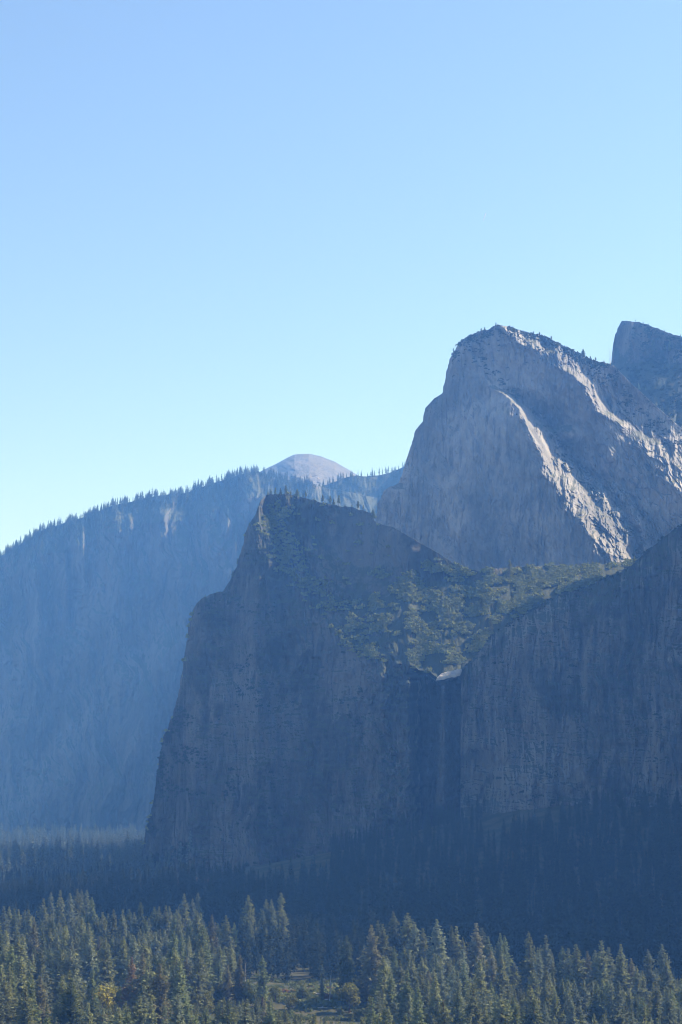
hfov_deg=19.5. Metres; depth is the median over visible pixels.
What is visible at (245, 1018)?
conifer tree
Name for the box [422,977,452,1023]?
conifer tree
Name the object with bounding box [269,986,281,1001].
broadleaf tree
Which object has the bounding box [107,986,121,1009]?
broadleaf tree
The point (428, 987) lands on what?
conifer tree
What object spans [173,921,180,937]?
conifer tree
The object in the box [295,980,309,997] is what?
broadleaf tree
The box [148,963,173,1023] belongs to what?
conifer tree
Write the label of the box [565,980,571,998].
conifer tree
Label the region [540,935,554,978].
conifer tree
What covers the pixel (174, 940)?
conifer tree
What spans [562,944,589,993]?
conifer tree
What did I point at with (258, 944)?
conifer tree
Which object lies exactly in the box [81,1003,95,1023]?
conifer tree
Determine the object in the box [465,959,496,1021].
conifer tree
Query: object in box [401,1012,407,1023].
conifer tree
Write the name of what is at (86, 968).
conifer tree
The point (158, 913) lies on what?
conifer tree
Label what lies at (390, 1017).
conifer tree
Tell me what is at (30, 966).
conifer tree
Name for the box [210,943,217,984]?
conifer tree
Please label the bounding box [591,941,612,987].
conifer tree
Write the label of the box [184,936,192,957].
conifer tree
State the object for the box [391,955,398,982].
conifer tree
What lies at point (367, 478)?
trees
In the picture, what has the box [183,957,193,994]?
conifer tree
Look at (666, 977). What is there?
conifer tree
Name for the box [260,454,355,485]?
granite dome
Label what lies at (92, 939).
conifer tree
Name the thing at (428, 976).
conifer tree
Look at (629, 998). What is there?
conifer tree
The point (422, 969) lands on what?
conifer tree
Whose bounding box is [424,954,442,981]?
conifer tree
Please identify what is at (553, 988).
conifer tree
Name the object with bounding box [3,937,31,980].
conifer tree
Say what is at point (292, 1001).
broadleaf tree
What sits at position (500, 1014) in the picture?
conifer tree
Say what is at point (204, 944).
conifer tree
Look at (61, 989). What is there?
conifer tree
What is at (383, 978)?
conifer tree
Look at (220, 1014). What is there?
conifer tree
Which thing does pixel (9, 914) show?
conifer tree
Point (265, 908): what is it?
conifer tree
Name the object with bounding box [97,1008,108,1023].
conifer tree
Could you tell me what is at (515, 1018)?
conifer tree
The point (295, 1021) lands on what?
conifer tree
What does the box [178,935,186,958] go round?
conifer tree
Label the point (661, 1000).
conifer tree
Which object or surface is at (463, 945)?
conifer tree
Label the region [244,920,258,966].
conifer tree
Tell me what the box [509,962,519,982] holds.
conifer tree
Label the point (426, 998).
conifer tree
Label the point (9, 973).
conifer tree
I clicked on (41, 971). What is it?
conifer tree
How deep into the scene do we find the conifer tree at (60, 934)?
1301.87 m
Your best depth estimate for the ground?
1966.22 m
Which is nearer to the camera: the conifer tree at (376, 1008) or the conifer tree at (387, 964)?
the conifer tree at (376, 1008)
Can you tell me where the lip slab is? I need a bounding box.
[436,669,461,679]
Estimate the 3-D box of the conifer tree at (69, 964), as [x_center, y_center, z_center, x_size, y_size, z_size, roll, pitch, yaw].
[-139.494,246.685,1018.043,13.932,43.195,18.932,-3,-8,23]
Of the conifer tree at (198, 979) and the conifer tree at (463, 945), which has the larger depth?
the conifer tree at (463, 945)
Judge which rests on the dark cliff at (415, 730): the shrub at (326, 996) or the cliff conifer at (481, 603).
the cliff conifer at (481, 603)
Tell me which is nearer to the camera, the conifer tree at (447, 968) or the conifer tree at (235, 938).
the conifer tree at (447, 968)
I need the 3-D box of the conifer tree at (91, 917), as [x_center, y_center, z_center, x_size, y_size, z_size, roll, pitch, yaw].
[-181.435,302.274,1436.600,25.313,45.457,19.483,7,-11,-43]
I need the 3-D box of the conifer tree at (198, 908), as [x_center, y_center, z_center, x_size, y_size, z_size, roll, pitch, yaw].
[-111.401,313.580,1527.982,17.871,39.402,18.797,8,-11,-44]
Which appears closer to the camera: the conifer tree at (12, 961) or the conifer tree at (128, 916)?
the conifer tree at (12, 961)
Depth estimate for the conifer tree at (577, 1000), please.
920.74 m
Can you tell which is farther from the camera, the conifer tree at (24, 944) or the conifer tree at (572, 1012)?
the conifer tree at (24, 944)
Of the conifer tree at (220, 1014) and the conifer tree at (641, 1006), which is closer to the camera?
the conifer tree at (220, 1014)
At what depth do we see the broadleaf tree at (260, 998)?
1126.18 m
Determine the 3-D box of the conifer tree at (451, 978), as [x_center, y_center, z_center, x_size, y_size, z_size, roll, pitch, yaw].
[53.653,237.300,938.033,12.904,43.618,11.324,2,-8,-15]
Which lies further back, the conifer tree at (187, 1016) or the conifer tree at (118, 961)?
the conifer tree at (118, 961)
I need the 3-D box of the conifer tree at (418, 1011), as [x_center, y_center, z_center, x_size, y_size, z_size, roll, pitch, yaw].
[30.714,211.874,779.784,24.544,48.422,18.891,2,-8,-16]
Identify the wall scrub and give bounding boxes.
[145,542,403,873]
[458,557,681,808]
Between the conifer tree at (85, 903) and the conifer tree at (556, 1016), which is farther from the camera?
the conifer tree at (85, 903)
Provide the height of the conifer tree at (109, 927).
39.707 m
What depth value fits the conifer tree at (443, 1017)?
740.81 m
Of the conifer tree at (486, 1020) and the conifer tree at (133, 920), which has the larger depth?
the conifer tree at (133, 920)
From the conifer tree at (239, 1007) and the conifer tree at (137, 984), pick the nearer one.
the conifer tree at (239, 1007)
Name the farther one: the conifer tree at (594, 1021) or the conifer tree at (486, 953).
the conifer tree at (486, 953)
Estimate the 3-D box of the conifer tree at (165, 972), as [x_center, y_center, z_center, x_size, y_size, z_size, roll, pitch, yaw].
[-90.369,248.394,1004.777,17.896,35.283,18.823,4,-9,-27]
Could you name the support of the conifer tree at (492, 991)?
on the ground
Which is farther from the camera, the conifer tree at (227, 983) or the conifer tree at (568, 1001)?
the conifer tree at (227, 983)
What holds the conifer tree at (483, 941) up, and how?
on the ground
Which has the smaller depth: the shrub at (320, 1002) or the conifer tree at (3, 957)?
the conifer tree at (3, 957)
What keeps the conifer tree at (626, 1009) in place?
on the ground
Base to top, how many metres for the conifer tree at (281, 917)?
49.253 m
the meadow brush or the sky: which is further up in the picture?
the sky
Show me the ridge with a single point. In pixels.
(91, 673)
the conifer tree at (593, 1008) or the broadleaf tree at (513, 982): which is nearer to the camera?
the conifer tree at (593, 1008)
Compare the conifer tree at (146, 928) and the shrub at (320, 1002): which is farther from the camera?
the conifer tree at (146, 928)
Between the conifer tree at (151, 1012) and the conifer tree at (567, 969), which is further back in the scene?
the conifer tree at (567, 969)
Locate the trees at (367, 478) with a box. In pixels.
[314,462,404,506]
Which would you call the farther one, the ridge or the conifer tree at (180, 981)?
the ridge
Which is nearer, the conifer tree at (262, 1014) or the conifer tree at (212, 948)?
the conifer tree at (262, 1014)
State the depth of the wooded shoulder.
5269.54 m
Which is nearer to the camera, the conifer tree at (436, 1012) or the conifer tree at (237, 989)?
the conifer tree at (436, 1012)
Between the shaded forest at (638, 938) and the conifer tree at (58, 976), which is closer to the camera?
the conifer tree at (58, 976)
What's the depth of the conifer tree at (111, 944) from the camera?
1227.38 m
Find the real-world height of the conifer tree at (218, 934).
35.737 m
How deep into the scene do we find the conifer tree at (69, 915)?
1459.29 m
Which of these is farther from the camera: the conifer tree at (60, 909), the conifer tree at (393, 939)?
the conifer tree at (60, 909)
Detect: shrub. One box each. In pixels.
[273,991,287,998]
[280,988,294,992]
[297,994,312,1000]
[308,984,329,992]
[310,997,334,1005]
[323,993,332,998]
[331,993,338,999]
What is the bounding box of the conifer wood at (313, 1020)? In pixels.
[0,905,681,1023]
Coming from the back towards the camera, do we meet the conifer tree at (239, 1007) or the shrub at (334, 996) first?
the shrub at (334, 996)
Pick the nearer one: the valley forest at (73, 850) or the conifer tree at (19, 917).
the conifer tree at (19, 917)
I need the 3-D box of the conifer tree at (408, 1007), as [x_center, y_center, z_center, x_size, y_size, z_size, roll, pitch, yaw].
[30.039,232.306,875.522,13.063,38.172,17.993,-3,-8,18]
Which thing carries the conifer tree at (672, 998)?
on the ground
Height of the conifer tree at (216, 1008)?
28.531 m
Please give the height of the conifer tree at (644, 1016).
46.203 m
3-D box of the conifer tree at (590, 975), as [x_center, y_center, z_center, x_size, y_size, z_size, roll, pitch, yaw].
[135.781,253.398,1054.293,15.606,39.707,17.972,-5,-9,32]
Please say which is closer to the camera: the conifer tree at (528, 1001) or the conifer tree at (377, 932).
the conifer tree at (528, 1001)
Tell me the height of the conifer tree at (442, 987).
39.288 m
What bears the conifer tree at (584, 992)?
on the ground
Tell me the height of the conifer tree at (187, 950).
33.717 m
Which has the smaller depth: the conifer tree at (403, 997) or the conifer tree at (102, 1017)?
the conifer tree at (102, 1017)
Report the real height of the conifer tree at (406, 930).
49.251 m
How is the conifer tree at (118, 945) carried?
on the ground
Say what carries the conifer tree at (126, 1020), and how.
on the ground
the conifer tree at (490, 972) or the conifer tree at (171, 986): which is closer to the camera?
the conifer tree at (171, 986)
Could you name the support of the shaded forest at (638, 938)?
on the ground
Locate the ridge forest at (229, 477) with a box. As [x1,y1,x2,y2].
[0,464,312,605]
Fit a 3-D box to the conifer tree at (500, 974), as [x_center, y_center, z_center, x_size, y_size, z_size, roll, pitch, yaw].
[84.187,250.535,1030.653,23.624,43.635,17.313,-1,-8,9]
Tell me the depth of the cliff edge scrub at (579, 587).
2229.71 m
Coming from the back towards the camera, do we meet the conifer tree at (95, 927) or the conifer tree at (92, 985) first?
the conifer tree at (95, 927)
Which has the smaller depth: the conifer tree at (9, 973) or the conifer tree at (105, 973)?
the conifer tree at (9, 973)
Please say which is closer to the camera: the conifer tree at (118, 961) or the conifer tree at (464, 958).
the conifer tree at (464, 958)
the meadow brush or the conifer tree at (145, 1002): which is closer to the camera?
the conifer tree at (145, 1002)
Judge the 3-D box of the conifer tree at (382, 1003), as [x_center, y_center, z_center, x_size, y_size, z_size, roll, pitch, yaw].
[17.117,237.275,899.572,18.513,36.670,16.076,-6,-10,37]
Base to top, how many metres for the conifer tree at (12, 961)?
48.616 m
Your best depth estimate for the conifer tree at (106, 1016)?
818.06 m
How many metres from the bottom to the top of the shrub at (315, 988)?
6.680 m
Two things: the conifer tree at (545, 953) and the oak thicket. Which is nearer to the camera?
the conifer tree at (545, 953)
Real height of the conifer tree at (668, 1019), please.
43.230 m
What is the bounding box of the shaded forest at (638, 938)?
[0,780,681,985]
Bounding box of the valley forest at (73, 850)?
[0,818,193,883]
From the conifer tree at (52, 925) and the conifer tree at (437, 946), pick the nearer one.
the conifer tree at (437, 946)
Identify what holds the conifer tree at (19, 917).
on the ground
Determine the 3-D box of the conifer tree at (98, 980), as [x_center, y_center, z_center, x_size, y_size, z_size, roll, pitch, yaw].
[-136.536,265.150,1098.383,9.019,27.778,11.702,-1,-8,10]
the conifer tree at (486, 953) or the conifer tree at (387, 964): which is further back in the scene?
the conifer tree at (486, 953)
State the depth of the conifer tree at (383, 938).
1145.19 m
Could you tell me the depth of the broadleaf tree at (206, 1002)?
1096.59 m
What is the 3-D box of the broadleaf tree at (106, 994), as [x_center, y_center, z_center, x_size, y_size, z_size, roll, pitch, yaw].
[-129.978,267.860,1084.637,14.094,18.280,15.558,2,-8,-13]
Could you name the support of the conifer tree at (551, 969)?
on the ground
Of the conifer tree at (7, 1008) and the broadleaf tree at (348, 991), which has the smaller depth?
the conifer tree at (7, 1008)
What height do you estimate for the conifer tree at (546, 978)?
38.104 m
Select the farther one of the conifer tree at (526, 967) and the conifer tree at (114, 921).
the conifer tree at (114, 921)
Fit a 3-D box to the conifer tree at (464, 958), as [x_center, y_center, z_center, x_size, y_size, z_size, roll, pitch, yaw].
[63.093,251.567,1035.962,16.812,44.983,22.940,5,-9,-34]
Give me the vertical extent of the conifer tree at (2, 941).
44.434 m
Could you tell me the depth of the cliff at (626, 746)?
2154.07 m
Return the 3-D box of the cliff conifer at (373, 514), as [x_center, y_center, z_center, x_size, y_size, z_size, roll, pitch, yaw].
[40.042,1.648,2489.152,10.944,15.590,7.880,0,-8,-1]
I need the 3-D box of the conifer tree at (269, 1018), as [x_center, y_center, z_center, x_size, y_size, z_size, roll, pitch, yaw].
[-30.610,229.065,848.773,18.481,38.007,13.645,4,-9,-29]
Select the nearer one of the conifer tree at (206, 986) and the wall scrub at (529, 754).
the conifer tree at (206, 986)
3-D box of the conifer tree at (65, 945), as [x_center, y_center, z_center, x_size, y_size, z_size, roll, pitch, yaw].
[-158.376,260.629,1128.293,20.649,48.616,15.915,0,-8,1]
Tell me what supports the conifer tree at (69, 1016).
on the ground
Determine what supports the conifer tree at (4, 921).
on the ground
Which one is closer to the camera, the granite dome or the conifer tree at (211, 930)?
the conifer tree at (211, 930)
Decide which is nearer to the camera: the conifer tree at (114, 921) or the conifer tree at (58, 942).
the conifer tree at (58, 942)
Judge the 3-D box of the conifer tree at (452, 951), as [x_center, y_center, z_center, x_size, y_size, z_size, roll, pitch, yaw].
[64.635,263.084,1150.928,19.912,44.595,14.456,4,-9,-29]
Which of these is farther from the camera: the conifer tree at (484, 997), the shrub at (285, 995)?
the shrub at (285, 995)
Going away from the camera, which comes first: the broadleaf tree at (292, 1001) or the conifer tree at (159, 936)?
the broadleaf tree at (292, 1001)
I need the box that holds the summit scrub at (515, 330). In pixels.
[451,324,681,558]
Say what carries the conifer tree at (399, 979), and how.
on the ground
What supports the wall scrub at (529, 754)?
attached to the cliff at (626, 746)
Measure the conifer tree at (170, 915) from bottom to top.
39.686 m
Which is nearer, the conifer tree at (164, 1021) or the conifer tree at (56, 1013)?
the conifer tree at (164, 1021)
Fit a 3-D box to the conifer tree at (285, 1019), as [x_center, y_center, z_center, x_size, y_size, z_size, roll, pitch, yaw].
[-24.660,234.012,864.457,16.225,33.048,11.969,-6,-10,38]
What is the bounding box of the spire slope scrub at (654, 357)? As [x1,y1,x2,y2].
[618,323,681,423]
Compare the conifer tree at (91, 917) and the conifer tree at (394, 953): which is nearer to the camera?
the conifer tree at (394, 953)
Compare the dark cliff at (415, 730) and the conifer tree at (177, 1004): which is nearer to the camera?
the conifer tree at (177, 1004)
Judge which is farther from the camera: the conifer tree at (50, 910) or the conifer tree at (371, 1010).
the conifer tree at (50, 910)
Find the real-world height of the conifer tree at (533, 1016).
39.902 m
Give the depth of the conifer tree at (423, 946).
1144.68 m
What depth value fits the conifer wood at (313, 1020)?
1003.53 m
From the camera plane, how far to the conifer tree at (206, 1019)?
810.71 m
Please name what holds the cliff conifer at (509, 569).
on the dark cliff at (415, 730)
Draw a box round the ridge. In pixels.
[0,472,380,834]
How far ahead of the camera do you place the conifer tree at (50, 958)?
1150.62 m
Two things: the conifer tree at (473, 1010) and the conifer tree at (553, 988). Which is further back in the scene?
the conifer tree at (553, 988)
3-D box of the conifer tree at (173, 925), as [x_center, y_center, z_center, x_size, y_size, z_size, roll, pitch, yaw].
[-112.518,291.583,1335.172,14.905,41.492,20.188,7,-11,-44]
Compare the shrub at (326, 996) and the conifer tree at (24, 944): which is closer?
the conifer tree at (24, 944)
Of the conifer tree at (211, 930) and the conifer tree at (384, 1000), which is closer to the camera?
the conifer tree at (384, 1000)
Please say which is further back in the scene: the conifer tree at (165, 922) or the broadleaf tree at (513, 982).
the conifer tree at (165, 922)
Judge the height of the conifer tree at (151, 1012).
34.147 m
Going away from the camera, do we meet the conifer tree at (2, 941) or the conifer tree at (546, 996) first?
the conifer tree at (546, 996)
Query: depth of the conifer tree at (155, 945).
1179.77 m
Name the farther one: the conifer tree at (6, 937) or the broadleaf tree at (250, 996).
the conifer tree at (6, 937)
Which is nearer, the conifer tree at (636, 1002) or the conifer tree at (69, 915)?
the conifer tree at (636, 1002)
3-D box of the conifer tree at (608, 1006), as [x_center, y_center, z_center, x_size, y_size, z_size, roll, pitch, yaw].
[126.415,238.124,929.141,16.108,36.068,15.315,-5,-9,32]
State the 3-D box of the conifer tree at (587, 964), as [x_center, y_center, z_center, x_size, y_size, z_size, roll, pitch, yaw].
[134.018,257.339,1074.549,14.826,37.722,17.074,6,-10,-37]
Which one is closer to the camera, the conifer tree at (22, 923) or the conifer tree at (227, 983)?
the conifer tree at (227, 983)
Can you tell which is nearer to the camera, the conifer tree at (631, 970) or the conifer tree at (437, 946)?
the conifer tree at (631, 970)
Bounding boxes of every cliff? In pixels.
[140,493,626,874]
[460,526,681,816]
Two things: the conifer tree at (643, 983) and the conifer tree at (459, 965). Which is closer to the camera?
the conifer tree at (459, 965)
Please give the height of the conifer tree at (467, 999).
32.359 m
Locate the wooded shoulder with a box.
[325,467,402,497]
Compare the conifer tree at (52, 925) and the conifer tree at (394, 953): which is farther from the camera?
the conifer tree at (52, 925)
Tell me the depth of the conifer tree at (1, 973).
929.38 m
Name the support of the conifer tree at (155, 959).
on the ground
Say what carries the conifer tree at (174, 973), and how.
on the ground
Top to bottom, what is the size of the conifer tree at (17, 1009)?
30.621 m
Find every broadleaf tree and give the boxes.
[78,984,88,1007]
[95,984,115,1008]
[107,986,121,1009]
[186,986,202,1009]
[202,992,214,1012]
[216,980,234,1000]
[238,980,257,1004]
[255,991,266,1001]
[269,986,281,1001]
[285,994,298,1007]
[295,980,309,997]
[336,982,360,1012]
[356,980,367,1001]
[508,971,523,991]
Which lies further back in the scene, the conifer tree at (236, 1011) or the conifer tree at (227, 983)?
the conifer tree at (227, 983)
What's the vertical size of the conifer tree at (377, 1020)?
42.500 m
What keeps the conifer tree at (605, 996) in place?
on the ground
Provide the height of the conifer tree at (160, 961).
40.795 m
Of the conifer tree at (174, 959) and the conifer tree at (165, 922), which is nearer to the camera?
the conifer tree at (174, 959)
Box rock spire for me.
[609,321,681,427]
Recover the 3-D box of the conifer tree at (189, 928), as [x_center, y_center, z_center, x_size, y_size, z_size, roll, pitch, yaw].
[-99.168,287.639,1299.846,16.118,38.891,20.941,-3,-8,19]
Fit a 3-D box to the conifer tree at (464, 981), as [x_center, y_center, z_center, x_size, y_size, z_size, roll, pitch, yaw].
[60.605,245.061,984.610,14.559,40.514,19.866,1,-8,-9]
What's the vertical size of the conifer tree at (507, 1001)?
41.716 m
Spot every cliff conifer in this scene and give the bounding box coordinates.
[369,509,376,518]
[480,598,484,608]
[506,559,513,576]
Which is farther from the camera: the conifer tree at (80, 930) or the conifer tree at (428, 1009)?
the conifer tree at (80, 930)
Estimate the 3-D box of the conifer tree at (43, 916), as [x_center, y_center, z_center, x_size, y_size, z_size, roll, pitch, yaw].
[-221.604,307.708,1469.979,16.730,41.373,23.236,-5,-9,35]
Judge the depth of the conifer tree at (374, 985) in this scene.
1039.55 m
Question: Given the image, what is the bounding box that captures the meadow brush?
[243,977,366,1020]
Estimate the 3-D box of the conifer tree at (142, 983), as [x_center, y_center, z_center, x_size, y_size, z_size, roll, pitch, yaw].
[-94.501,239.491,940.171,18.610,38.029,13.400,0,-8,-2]
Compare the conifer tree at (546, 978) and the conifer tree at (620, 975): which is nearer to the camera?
the conifer tree at (546, 978)
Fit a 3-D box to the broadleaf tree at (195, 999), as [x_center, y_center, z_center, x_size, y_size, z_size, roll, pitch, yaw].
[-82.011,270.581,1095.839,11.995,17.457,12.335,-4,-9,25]
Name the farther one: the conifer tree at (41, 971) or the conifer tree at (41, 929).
the conifer tree at (41, 929)
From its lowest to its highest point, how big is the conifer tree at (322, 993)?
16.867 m
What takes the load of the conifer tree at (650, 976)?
on the ground
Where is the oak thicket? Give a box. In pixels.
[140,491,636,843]
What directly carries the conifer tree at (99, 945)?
on the ground
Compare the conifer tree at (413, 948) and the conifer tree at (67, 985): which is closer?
the conifer tree at (67, 985)
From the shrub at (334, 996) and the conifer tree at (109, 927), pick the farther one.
the conifer tree at (109, 927)
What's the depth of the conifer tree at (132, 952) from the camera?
1133.06 m
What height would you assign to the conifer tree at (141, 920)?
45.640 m
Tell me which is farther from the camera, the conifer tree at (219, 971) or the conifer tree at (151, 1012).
the conifer tree at (219, 971)
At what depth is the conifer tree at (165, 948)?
1216.40 m
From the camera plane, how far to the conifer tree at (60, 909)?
1480.49 m
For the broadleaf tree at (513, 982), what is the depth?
1189.21 m
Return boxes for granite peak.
[375,325,681,570]
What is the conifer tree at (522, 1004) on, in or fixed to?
on the ground
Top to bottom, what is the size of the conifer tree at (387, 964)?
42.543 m
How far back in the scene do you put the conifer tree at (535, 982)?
956.02 m
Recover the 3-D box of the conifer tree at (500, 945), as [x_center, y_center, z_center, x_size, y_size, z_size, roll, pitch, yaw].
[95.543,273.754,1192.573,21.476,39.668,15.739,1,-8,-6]
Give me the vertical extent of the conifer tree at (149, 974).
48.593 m
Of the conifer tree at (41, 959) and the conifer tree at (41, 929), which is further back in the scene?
the conifer tree at (41, 929)
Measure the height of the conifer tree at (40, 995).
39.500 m
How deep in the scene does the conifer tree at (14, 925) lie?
1421.03 m
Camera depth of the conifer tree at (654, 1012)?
893.71 m
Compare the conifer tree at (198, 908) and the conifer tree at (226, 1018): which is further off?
the conifer tree at (198, 908)
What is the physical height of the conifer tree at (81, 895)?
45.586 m
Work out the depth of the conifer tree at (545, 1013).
896.81 m
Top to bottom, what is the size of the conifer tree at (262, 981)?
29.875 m
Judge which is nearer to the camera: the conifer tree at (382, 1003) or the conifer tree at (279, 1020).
the conifer tree at (279, 1020)
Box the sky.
[0,0,681,554]
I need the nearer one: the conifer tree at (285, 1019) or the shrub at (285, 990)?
the conifer tree at (285, 1019)
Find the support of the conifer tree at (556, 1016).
on the ground
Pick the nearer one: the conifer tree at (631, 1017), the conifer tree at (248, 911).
the conifer tree at (631, 1017)
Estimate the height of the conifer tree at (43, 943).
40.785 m
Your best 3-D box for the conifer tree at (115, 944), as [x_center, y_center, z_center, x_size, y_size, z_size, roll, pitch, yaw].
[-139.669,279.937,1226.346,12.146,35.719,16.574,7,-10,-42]
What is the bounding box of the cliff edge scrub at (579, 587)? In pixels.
[465,524,681,665]
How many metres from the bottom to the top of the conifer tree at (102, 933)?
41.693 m
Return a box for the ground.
[2,802,681,1023]
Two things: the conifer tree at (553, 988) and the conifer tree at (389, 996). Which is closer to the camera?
the conifer tree at (389, 996)
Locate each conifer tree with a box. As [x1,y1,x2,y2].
[0,906,14,944]
[0,929,4,964]
[0,944,10,975]
[0,965,13,1021]
[0,977,17,1023]
[0,981,8,1023]
[1,931,14,950]
[2,943,25,980]
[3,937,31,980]
[5,965,18,1020]
[6,906,17,935]
[9,909,19,945]
[11,974,20,1008]
[11,986,38,1023]
[13,956,26,1000]
[14,910,26,936]
[14,997,21,1022]
[15,909,22,929]
[15,973,43,1023]
[16,937,31,965]
[20,910,37,941]
[25,959,35,982]
[26,920,40,960]
[27,947,37,969]
[28,947,56,1015]
[30,955,36,976]
[32,976,52,1023]
[34,968,50,1009]
[35,899,48,934]
[36,931,46,963]
[37,892,55,930]
[37,921,44,943]
[43,915,56,949]
[43,1017,52,1023]
[44,920,62,949]
[44,948,54,992]
[45,928,53,962]
[46,926,80,981]
[49,951,63,1004]
[49,974,65,1020]
[50,1005,62,1023]
[51,934,61,968]
[54,890,64,931]
[54,949,86,1000]
[57,979,84,1023]
[58,927,62,948]
[59,969,83,1023]
[60,893,77,929]
[66,935,88,992]
[67,889,83,924]
[68,929,80,961]
[76,917,85,958]
[77,939,100,1005]
[78,923,98,989]
[79,889,83,908]
[79,890,89,925]
[80,965,100,1015]
[81,926,96,961]
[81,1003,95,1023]
[82,897,98,934]
[85,989,99,1023]
[89,965,101,993]
[91,917,100,946]
[91,938,117,1009]
[94,912,111,951]
[94,937,101,975]
[96,1007,107,1023]
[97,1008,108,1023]
[103,913,113,945]
[107,1007,124,1023]
[109,909,118,940]
[109,938,114,958]
[109,960,119,986]
[111,936,117,970]
[112,936,125,968]
[112,936,126,1000]
[114,910,131,955]
[115,956,129,1010]
[117,935,140,990]
[118,957,137,1009]
[121,952,149,1018]
[121,1007,134,1023]
[125,909,131,930]
[125,932,130,954]
[127,912,137,951]
[128,996,150,1023]
[129,902,150,942]
[134,976,143,1012]
[134,985,153,1023]
[137,938,150,972]
[138,958,156,1008]
[141,921,150,940]
[145,1000,158,1023]
[146,932,165,963]
[148,906,164,936]
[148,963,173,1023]
[149,953,158,977]
[150,906,168,932]
[153,954,165,979]
[157,931,162,954]
[159,905,171,942]
[159,934,170,962]
[161,1006,168,1023]
[162,966,168,980]
[165,931,193,1010]
[165,949,193,1017]
[165,964,174,1000]
[166,959,183,1021]
[166,961,197,1023]
[167,906,172,928]
[167,913,178,941]
[169,993,185,1023]
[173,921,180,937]
[177,926,184,951]
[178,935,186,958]
[179,894,190,935]
[183,920,193,953]
[183,944,193,973]
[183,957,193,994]
[183,1006,190,1023]
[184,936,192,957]
[185,911,204,956]
[187,898,197,922]
[188,950,208,1011]
[190,925,219,1006]
[193,944,214,1007]
[194,892,206,930]
[198,1008,210,1023]
[207,914,218,955]
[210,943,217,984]
[210,946,229,988]
[211,961,224,1007]
[211,1001,220,1023]
[211,1001,226,1023]
[215,915,238,968]
[215,923,221,952]
[218,965,233,1007]
[219,1001,231,1023]
[224,943,240,982]
[225,954,250,1008]
[226,1012,237,1023]
[228,923,243,966]
[234,1006,239,1023]
[236,1001,254,1023]
[237,1001,242,1019]
[238,895,256,944]
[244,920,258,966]
[250,1007,259,1023]
[252,910,271,967]
[253,900,276,944]
[253,955,270,1006]
[253,1000,261,1021]
[258,1000,267,1023]
[262,1001,276,1023]
[266,899,280,960]
[274,892,295,959]
[274,1010,283,1023]
[282,1009,290,1023]
[292,1014,298,1023]
[318,974,325,999]
[334,935,357,1003]
[352,924,381,1001]
[359,921,390,975]
[363,997,377,1023]
[365,957,395,1023]
[367,976,377,1005]
[373,993,385,1015]
[373,997,382,1022]
[374,1013,381,1023]
[375,924,396,974]
[379,1009,390,1023]
[381,989,392,1011]
[384,1006,392,1023]
[385,911,404,964]
[385,956,397,994]
[385,972,395,1015]
[388,997,399,1022]
[390,946,398,973]
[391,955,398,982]
[392,969,421,1023]
[394,960,404,1002]
[396,993,414,1023]
[397,912,413,961]
[398,959,417,1003]
[399,947,408,981]
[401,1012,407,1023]
[405,922,420,970]
[405,950,415,971]
[408,987,428,1023]
[413,972,426,1000]
[414,928,428,974]
[417,958,428,982]
[421,978,432,1013]
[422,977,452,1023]
[422,986,430,1021]
[424,919,449,981]
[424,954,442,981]
[424,971,432,986]
[425,955,447,986]
[429,999,441,1023]
[431,966,438,990]
[432,967,449,1004]
[434,1000,453,1023]
[441,966,465,1009]
[443,926,465,969]
[443,959,450,982]
[445,973,451,994]
[447,971,467,1019]
[448,958,468,995]
[448,990,465,1023]
[450,926,461,964]
[456,949,472,987]
[457,940,470,973]
[459,964,470,996]
[463,983,485,1023]
[464,991,471,1020]
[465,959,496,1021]
[466,923,485,988]
[478,928,490,958]
[478,992,493,1019]
[478,1004,491,1023]
[482,936,495,968]
[483,951,497,998]
[487,982,498,1008]
[487,993,513,1023]
[490,951,519,1009]
[493,933,512,992]
[502,936,513,989]
[503,990,520,1010]
[504,1000,514,1023]
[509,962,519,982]
[510,997,520,1015]
[510,1006,521,1023]
[513,931,535,999]
[513,990,520,1018]
[518,985,541,1020]
[519,994,523,1015]
[520,1010,525,1023]
[521,969,542,1011]
[522,1001,545,1023]
[533,950,543,988]
[538,967,555,1009]
[539,980,553,1021]
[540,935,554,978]
[540,1001,551,1023]
[547,991,566,1023]
[548,962,555,982]
[548,973,557,995]
[550,946,567,984]
[554,978,560,1000]
[554,980,569,1021]
[560,948,573,986]
[561,997,570,1023]
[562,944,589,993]
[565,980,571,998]
[565,997,578,1023]
[566,986,590,1023]
[578,980,591,1021]
[581,951,591,987]
[584,981,602,1023]
[585,950,598,994]
[586,981,595,1013]
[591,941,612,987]
[592,1014,598,1023]
[593,978,605,1016]
[596,982,609,1023]
[600,980,614,1023]
[604,947,616,985]
[606,981,631,1023]
[609,944,633,999]
[617,985,625,1009]
[622,989,634,1011]
[623,1002,629,1017]
[626,965,648,1013]
[627,958,639,988]
[627,1013,638,1023]
[628,994,639,1020]
[635,996,647,1023]
[639,1007,650,1023]
[640,949,661,1006]
[640,970,652,1006]
[647,985,666,1023]
[647,1015,653,1023]
[652,986,663,1012]
[653,944,675,984]
[654,954,678,1001]
[658,988,678,1023]
[664,988,678,1018]
[674,981,681,1008]
[674,1005,681,1023]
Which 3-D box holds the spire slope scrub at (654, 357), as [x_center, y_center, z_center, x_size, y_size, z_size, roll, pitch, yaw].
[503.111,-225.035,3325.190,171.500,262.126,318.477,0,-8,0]

